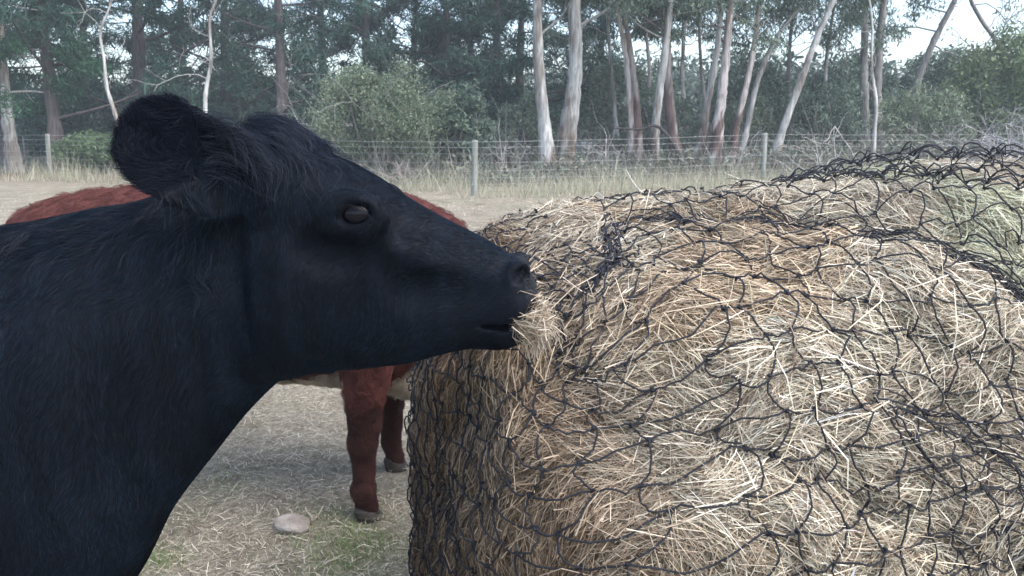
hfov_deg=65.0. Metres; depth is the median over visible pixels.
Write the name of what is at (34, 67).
pine tree
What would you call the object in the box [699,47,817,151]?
bush
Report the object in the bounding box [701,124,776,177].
bare shrub
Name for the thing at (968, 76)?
bush
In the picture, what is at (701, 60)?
gum tree
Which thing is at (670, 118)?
gum tree
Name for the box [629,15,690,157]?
gum tree
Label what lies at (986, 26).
gum tree
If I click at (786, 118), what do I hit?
gum tree
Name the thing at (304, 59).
pine tree
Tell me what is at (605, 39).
gum tree
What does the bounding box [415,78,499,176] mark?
bush
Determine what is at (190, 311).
cow
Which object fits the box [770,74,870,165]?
bush
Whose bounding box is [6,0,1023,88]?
sky
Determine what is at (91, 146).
bush
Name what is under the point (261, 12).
pine tree
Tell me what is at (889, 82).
bush
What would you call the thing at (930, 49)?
gum tree
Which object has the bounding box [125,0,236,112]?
dead sapling
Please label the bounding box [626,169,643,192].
stick
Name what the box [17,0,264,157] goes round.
pine tree
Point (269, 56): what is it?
pine tree
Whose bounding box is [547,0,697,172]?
gum tree
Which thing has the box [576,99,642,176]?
bare shrub
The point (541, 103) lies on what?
gum tree
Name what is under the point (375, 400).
cow
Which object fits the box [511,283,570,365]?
hay wisp
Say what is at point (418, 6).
pine tree
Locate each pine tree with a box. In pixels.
[0,0,131,156]
[0,0,214,171]
[5,0,198,151]
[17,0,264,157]
[53,0,265,126]
[82,0,303,115]
[135,0,382,130]
[231,0,422,115]
[253,0,475,112]
[333,0,532,107]
[346,0,484,154]
[377,0,548,143]
[385,0,623,161]
[418,0,600,132]
[525,0,665,154]
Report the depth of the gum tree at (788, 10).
29.54 m
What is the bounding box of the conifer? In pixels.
[0,0,117,172]
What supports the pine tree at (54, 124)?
on the ground at (44, 188)
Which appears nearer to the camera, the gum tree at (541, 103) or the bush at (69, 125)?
the gum tree at (541, 103)
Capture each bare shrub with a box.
[242,18,469,179]
[300,123,352,154]
[357,154,429,183]
[471,96,536,180]
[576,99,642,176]
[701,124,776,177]
[757,110,895,174]
[905,82,1023,162]
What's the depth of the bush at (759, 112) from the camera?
28.58 m
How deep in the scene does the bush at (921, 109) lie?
27.92 m
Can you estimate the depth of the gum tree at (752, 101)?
26.52 m
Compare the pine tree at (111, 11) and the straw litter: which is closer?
the straw litter
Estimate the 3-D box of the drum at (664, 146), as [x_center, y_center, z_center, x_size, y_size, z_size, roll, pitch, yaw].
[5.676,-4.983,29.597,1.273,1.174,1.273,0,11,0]
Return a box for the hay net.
[404,141,1023,575]
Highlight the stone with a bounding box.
[273,513,311,533]
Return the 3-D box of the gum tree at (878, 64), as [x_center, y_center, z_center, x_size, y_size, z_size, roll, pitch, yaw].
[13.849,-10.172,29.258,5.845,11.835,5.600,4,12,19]
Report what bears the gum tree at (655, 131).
on the ground at (44, 188)
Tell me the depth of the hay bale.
1.41 m
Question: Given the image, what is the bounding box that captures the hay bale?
[406,154,1023,575]
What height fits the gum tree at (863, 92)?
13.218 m
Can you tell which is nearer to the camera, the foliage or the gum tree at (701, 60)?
the gum tree at (701, 60)
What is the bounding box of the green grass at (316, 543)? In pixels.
[142,385,412,575]
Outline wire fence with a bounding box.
[3,133,1018,195]
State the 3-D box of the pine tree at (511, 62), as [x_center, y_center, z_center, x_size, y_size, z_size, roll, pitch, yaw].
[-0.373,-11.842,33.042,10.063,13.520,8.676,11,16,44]
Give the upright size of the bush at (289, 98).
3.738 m
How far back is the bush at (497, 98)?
31.36 m
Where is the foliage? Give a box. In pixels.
[12,40,1023,155]
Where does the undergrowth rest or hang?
on the ground at (44, 188)
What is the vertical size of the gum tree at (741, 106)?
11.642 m
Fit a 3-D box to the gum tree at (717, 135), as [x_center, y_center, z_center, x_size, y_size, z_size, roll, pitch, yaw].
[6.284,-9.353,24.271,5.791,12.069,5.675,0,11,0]
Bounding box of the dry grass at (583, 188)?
[0,147,1020,198]
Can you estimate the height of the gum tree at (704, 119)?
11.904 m
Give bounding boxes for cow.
[0,87,537,575]
[4,184,469,523]
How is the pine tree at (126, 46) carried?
on the ground at (44, 188)
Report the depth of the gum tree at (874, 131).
23.77 m
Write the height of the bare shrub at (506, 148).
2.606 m
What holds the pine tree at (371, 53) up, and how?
on the ground at (44, 188)
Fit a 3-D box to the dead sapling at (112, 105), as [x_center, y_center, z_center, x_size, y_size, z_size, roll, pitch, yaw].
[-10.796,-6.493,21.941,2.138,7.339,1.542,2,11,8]
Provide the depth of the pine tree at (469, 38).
34.88 m
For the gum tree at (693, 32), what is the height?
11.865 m
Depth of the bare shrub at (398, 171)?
21.26 m
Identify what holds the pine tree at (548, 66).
on the ground at (44, 188)
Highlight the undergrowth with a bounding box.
[0,90,1022,188]
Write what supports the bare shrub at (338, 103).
on the ground at (44, 188)
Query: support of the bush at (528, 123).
on the ground at (44, 188)
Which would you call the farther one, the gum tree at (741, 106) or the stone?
the gum tree at (741, 106)
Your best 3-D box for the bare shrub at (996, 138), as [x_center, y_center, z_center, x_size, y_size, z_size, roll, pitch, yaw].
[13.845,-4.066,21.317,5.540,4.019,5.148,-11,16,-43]
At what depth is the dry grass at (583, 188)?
19.85 m
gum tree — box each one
[525,0,620,157]
[532,0,653,177]
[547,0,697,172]
[555,0,637,178]
[590,0,721,172]
[610,0,723,150]
[613,0,829,175]
[615,0,790,168]
[627,0,778,170]
[628,0,734,175]
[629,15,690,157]
[652,1,754,152]
[701,0,799,171]
[730,0,858,150]
[733,0,856,149]
[737,0,873,163]
[766,0,879,174]
[813,0,913,161]
[839,0,891,153]
[841,0,884,167]
[869,0,980,136]
[918,0,1023,144]
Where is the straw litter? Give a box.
[0,192,612,575]
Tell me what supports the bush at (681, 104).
on the ground at (44, 188)
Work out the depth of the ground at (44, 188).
3.44 m
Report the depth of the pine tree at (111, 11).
37.70 m
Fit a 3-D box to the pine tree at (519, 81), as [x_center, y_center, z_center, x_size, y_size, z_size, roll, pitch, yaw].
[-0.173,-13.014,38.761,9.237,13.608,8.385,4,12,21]
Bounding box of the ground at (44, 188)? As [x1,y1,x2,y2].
[0,150,903,575]
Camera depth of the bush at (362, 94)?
21.38 m
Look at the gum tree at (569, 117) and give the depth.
23.51 m
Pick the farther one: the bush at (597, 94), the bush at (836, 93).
the bush at (597, 94)
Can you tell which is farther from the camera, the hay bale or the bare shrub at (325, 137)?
the bare shrub at (325, 137)
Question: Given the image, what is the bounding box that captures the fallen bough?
[614,124,682,167]
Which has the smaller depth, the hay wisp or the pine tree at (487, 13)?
the hay wisp
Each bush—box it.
[0,81,128,157]
[45,129,118,173]
[169,83,240,123]
[225,73,356,140]
[301,54,460,181]
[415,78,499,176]
[434,76,555,163]
[489,90,556,167]
[560,55,663,159]
[625,77,700,164]
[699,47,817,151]
[713,90,787,161]
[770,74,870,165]
[782,42,901,152]
[863,79,981,158]
[883,38,1012,145]
[929,18,1023,161]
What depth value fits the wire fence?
19.58 m
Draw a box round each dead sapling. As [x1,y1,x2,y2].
[75,0,125,181]
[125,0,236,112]
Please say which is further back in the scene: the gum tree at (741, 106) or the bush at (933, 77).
the bush at (933, 77)
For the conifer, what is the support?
on the ground at (44, 188)
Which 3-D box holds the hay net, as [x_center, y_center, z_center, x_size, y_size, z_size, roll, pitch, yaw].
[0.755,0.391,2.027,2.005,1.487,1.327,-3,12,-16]
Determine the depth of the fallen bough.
23.92 m
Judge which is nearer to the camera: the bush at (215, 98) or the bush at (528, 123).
the bush at (528, 123)
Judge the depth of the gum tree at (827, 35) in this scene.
30.76 m
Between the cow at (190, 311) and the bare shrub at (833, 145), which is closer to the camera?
the cow at (190, 311)
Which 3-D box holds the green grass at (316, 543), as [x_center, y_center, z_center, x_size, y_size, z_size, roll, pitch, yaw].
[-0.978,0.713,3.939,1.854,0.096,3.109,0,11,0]

